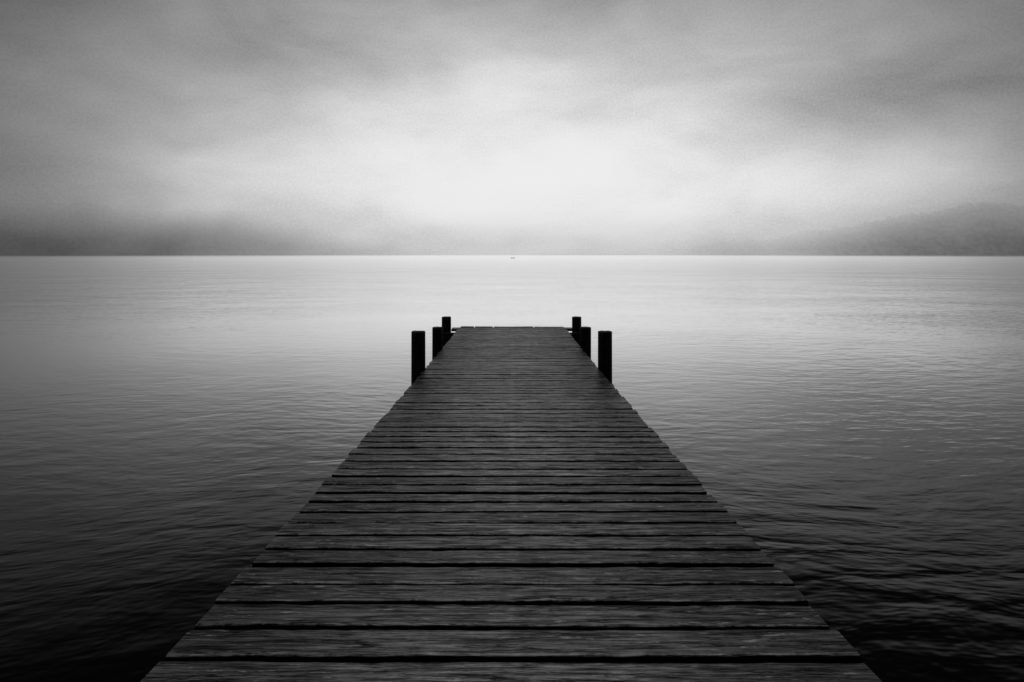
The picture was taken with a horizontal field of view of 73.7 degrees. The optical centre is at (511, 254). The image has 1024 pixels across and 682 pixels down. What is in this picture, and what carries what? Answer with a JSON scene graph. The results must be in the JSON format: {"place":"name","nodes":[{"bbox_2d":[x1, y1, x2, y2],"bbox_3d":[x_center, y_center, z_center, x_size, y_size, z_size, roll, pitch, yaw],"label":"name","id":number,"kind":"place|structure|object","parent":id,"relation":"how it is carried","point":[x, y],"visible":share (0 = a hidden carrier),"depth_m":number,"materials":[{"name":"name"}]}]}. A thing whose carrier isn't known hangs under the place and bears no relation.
{"place":"outdoors","nodes":[
{"label":"outdoors","id":0,"kind":"place"},
{"bbox_2d":[14,238,168,255],"bbox_3d":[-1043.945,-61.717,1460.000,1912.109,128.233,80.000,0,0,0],"label":"hills","id":1,"kind":"structure","parent":0,"point":[62,247],"depth_m":1430.63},
{"bbox_2d":[0,255,1023,681],"bbox_3d":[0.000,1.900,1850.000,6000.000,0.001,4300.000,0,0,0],"label":"water","id":2,"kind":"structure","parent":0,"point":[184,435],"depth_m":8.29,"materials":[{"name":"black liquid"}]},
{"bbox_2d":[141,316,881,681],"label":"jetty","id":3,"kind":"object","parent":2,"relation":"in","point":[511,504],"visible":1,"depth_m":2.81,"materials":[{"name":"grey wood"}]},
{"bbox_2d":[0,0,1023,254],"label":"sky","id":4,"kind":"structure","parent":0,"point":[189,127],"materials":[{"name":"grey"}]},
{"bbox_2d":[891,233,1023,255],"bbox_3d":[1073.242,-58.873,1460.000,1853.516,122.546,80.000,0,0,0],"label":"hills","id":5,"kind":"structure","parent":0,"point":[955,248],"depth_m":1432.34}
]}

